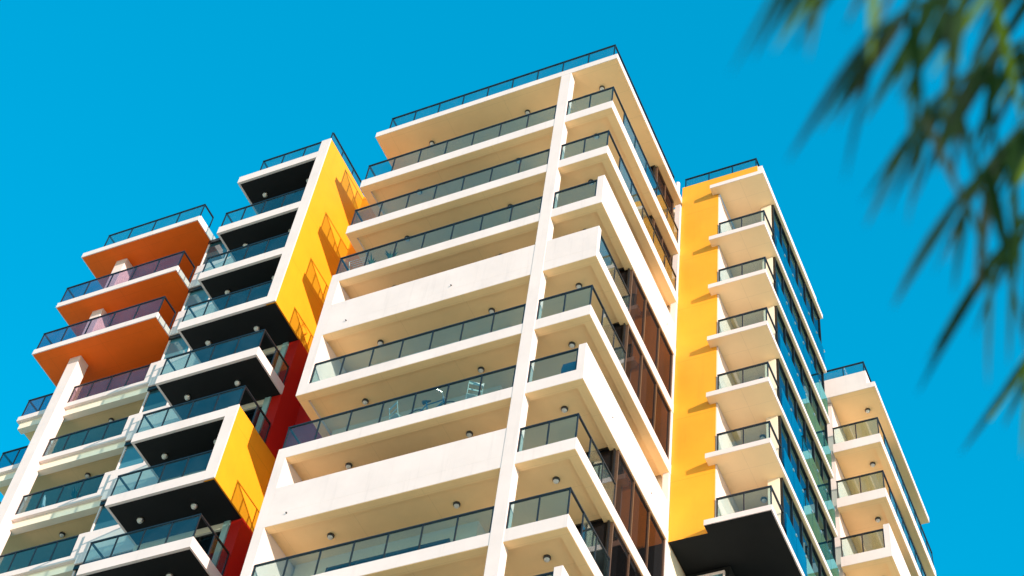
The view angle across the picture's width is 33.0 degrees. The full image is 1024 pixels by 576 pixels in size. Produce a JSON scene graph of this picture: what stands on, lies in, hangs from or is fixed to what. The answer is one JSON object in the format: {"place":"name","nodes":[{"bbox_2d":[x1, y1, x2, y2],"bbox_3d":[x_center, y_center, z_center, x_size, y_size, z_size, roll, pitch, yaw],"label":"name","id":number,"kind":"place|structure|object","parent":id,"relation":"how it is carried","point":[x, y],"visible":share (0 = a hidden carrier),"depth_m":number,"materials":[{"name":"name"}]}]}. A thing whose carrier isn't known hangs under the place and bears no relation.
{"place":"outdoors","nodes":[
{"label":"outdoors","id":0,"kind":"place"},
{"bbox_2d":[0,132,375,575],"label":"apartment tower","id":1,"kind":"structure","parent":0,"point":[155,431],"depth_m":62.05,"materials":[{"name":"concrete"}]},
{"bbox_2d":[41,495,45,507],"bbox_3d":[-16.622,7.758,61.177,0.541,1.511,0.148,-22,-59,22],"label":"parasol","id":2,"kind":"object","parent":1,"relation":"on","point":[44,501],"visible":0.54,"depth_m":61.41,"materials":[{"name":"fabric"}]},
{"bbox_2d":[70,487,81,499],"bbox_3d":[-15.396,7.433,60.540,0.520,1.129,0.589,-16,-57,18],"label":"potted plant","id":3,"kind":"object","parent":1,"relation":"on","point":[74,495],"visible":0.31,"depth_m":60.65,"materials":[{"name":"green plant"}]},
{"bbox_2d":[90,505,117,531],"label":"window","id":4,"kind":"structure","parent":1,"relation":"in","point":[103,519],"depth_m":57.93,"materials":[{"name":"teal glass"}]},
{"bbox_2d":[116,445,144,469],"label":"window","id":5,"kind":"structure","parent":1,"relation":"in","point":[130,456],"depth_m":60.34,"materials":[{"name":"teal glass"}]},
{"bbox_2d":[139,389,168,412],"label":"window","id":6,"kind":"structure","parent":1,"relation":"in","point":[154,399],"depth_m":62.73,"materials":[{"name":"teal glass"}]},
{"bbox_2d":[161,337,190,359],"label":"window","id":7,"kind":"structure","parent":1,"relation":"in","point":[176,346],"depth_m":65.15,"materials":[{"name":"teal glass"}]},
{"bbox_2d":[181,289,211,310],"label":"window","id":8,"kind":"structure","parent":1,"relation":"in","point":[200,295],"depth_m":67.60,"materials":[{"name":"teal glass"}]},
{"bbox_2d":[195,531,220,559],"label":"window","id":9,"kind":"structure","parent":1,"relation":"in","point":[204,541],"depth_m":54.40,"materials":[{"name":"black glass"}]},
{"bbox_2d":[200,241,230,264],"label":"window","id":10,"kind":"structure","parent":1,"relation":"in","point":[218,247],"depth_m":70.09,"materials":[{"name":"teal glass"}]},
{"bbox_2d":[244,407,261,427],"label":"window","id":11,"kind":"structure","parent":1,"relation":"in","point":[249,413],"depth_m":59.13,"materials":[{"name":"black glass"}]},
{"bbox_2d":[266,352,278,368],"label":"window","id":12,"kind":"structure","parent":1,"relation":"in","point":[269,357],"depth_m":61.53,"materials":[{"name":"black glass"}]},
{"bbox_2d":[0,0,1023,575],"label":"sky","id":13,"kind":"structure","parent":0,"point":[116,116],"materials":[{"name":"blue"}]},
{"bbox_2d":[561,361,575,373],"bbox_3d":[1.813,2.595,50.864,0.600,1.120,0.520,-16,-57,18],"label":"covered barbecue","id":14,"kind":"object","parent":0,"point":[568,367],"visible":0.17,"depth_m":50.87,"materials":[{"name":"blue fabric"}]},
{"bbox_2d":[824,361,935,575],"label":"apartment tower","id":15,"kind":"structure","parent":0,"point":[881,515],"depth_m":66.44,"materials":[{"name":"white concrete"}]},
{"label":"ground","id":16,"kind":"structure","parent":0,"visible":0},
{"bbox_2d":[240,44,684,575],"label":"apartment tower","id":17,"kind":"structure","parent":16,"relation":"on","point":[531,231],"depth_m":54.86,"materials":[{"name":"white concrete"}]},
{"bbox_2d":[349,257,368,269],"bbox_3d":[-5.414,-0.548,60.712,0.724,1.062,0.422,-16,-57,18],"label":"drying rack","id":18,"kind":"object","parent":17,"relation":"on","point":[357,263],"visible":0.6,"depth_m":61.09,"materials":[{"name":"white plastic"}]},
{"bbox_2d":[367,255,378,264],"bbox_3d":[-4.984,-0.766,60.491,0.488,1.052,0.506,-16,-57,18],"label":"potted plant","id":19,"kind":"object","parent":17,"relation":"on","point":[371,261],"visible":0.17,"depth_m":60.58,"materials":[{"name":"green plant"}]},
{"bbox_2d":[325,538,450,571],"bbox_3d":[-3.695,8.305,48.951,4.000,2.090,0.090,-16,-57,18],"label":"sliding door","id":20,"kind":"structure","parent":17,"relation":"in","point":[447,540],"depth_m":49.67,"materials":[{"name":"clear glass"}]},
{"bbox_2d":[385,248,397,258],"bbox_3d":[-4.236,-0.964,60.217,0.473,1.007,0.452,-7,-54,12],"label":"potted plant","id":21,"kind":"object","parent":17,"relation":"on","point":[389,255],"visible":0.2,"depth_m":60.34,"materials":[{"name":"green plant"}]},
{"bbox_2d":[389,400,401,419],"bbox_3d":[-3.499,3.982,52.512,0.550,1.013,0.468,33,-56,-17],"label":"folding chair","id":22,"kind":"object","parent":17,"relation":"on","point":[395,415],"visible":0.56,"depth_m":52.50,"materials":[{"name":"white plastic"}]},
{"bbox_2d":[408,389,453,414],"bbox_3d":[-2.433,3.661,52.186,1.737,1.075,0.619,-16,-57,18],"label":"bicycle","id":23,"kind":"object","parent":17,"relation":"on","point":[424,402],"visible":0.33,"depth_m":52.39,"materials":[{"name":"metal"}]},
{"bbox_2d":[465,380,483,398],"bbox_3d":[-1.160,3.306,51.702,0.468,1.013,0.550,13,-53,-2],"label":"folding chair","id":24,"kind":"object","parent":17,"relation":"on","point":[468,395],"visible":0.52,"depth_m":51.75,"materials":[{"name":"white plastic"}]},
{"bbox_2d":[575,518,609,575],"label":"window","id":25,"kind":"structure","parent":17,"relation":"in","point":[602,529],"depth_m":48.32,"materials":[{"name":"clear glass"}]},
{"bbox_2d":[585,447,615,501],"bbox_3d":[2.174,5.701,50.360,1.680,2.652,0.090,-16,-57,18],"label":"window","id":26,"kind":"structure","parent":17,"relation":"in","point":[609,456],"depth_m":50.69,"materials":[{"name":"clear glass"}]},
{"bbox_2d":[602,322,625,367],"bbox_3d":[2.780,2.095,55.117,1.680,2.652,0.090,-16,-57,18],"label":"window","id":27,"kind":"structure","parent":17,"relation":"in","point":[620,329],"depth_m":55.44,"materials":[{"name":"clear glass"}]},
{"bbox_2d":[609,267,629,306],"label":"window","id":28,"kind":"structure","parent":17,"relation":"in","point":[625,274],"depth_m":57.78,"materials":[{"name":"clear glass"}]},
{"bbox_2d":[606,522,641,575],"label":"window","id":29,"kind":"structure","parent":17,"relation":"in","point":[622,563],"depth_m":48.58,"materials":[{"name":"brown metal"}]},
{"bbox_2d":[612,450,664,575],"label":"window","id":30,"kind":"structure","parent":17,"relation":"in","point":[630,504],"depth_m":51.14,"materials":[{"name":"brown glass"}]},
{"bbox_2d":[623,325,670,459],"bbox_3d":[4.377,3.413,55.824,0.090,2.513,3.890,-16,-57,18],"label":"window","id":31,"kind":"structure","parent":17,"relation":"in","point":[638,372],"depth_m":55.93,"materials":[{"name":"brown glass"}]},
{"bbox_2d":[643,215,651,236],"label":"window","id":32,"kind":"structure","parent":17,"relation":"in","point":[647,224],"depth_m":63.91,"materials":[{"name":"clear glass"}]},
{"bbox_2d":[643,165,655,190],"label":"window","id":33,"kind":"structure","parent":17,"relation":"in","point":[648,173],"depth_m":66.53,"materials":[{"name":"blue glass"}]},
{"bbox_2d":[627,270,672,397],"bbox_3d":[4.680,1.610,58.202,0.090,2.513,3.890,-16,-57,18],"label":"window","id":34,"kind":"structure","parent":17,"relation":"in","point":[641,313],"depth_m":58.33,"materials":[{"name":"brown glass"}]},
{"bbox_2d":[651,219,671,277],"bbox_3d":[5.484,-1.124,63.560,0.090,2.457,1.790,-16,-57,18],"label":"window","id":35,"kind":"structure","parent":17,"relation":"in","point":[659,250],"depth_m":64.04,"materials":[{"name":"glass"}]},
{"bbox_2d":[654,166,673,231],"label":"window","id":36,"kind":"structure","parent":17,"relation":"in","point":[658,176],"depth_m":66.75,"materials":[{"name":"glass"}]},
{"bbox_2d":[668,158,839,575],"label":"apartment tower","id":37,"kind":"structure","parent":16,"relation":"on","point":[752,475],"depth_m":59.38,"materials":[{"name":"yellow concrete"}]},
{"bbox_2d":[700,570,724,575],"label":"window","id":38,"kind":"structure","parent":37,"relation":"in","point":[720,573],"depth_m":53.20,"materials":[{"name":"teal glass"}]},
{"bbox_2d":[771,205,821,343],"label":"window","id":39,"kind":"structure","parent":37,"relation":"in","point":[777,228],"depth_m":68.26,"materials":[{"name":"blue glass"}]},
{"bbox_2d":[773,257,824,391],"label":"window","id":40,"kind":"structure","parent":37,"relation":"in","point":[777,273],"depth_m":65.66,"materials":[{"name":"blue glass"}]},
{"bbox_2d":[774,306,827,443],"bbox_3d":[10.554,3.727,62.684,0.090,2.764,5.960,-16,-57,18],"label":"window","id":41,"kind":"structure","parent":37,"relation":"in","point":[780,326],"depth_m":63.29,"materials":[{"name":"blue glass"}]},
{"bbox_2d":[780,477,826,575],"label":"window","id":42,"kind":"structure","parent":37,"relation":"in","point":[788,506],"depth_m":55.60,"materials":[{"name":"blue glass"}]},
{"bbox_2d":[776,358,831,500],"bbox_3d":[10.251,5.530,60.305,0.090,2.764,5.960,-16,-57,18],"label":"window","id":43,"kind":"structure","parent":37,"relation":"in","point":[782,380],"depth_m":60.88,"materials":[{"name":"blue glass"}]},
{"bbox_2d":[778,415,835,561],"bbox_3d":[9.948,7.333,57.927,0.090,2.764,5.960,-16,-57,18],"label":"window","id":44,"kind":"structure","parent":37,"relation":"in","point":[786,443],"depth_m":58.49,"materials":[{"name":"blue glass"}]},
{"bbox_2d":[731,0,1023,454],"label":"palm tree","id":45,"kind":"object","parent":16,"relation":"on","point":[949,27],"visible":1,"depth_m":2.81,"materials":[{"name":"green plant"}]}
]}

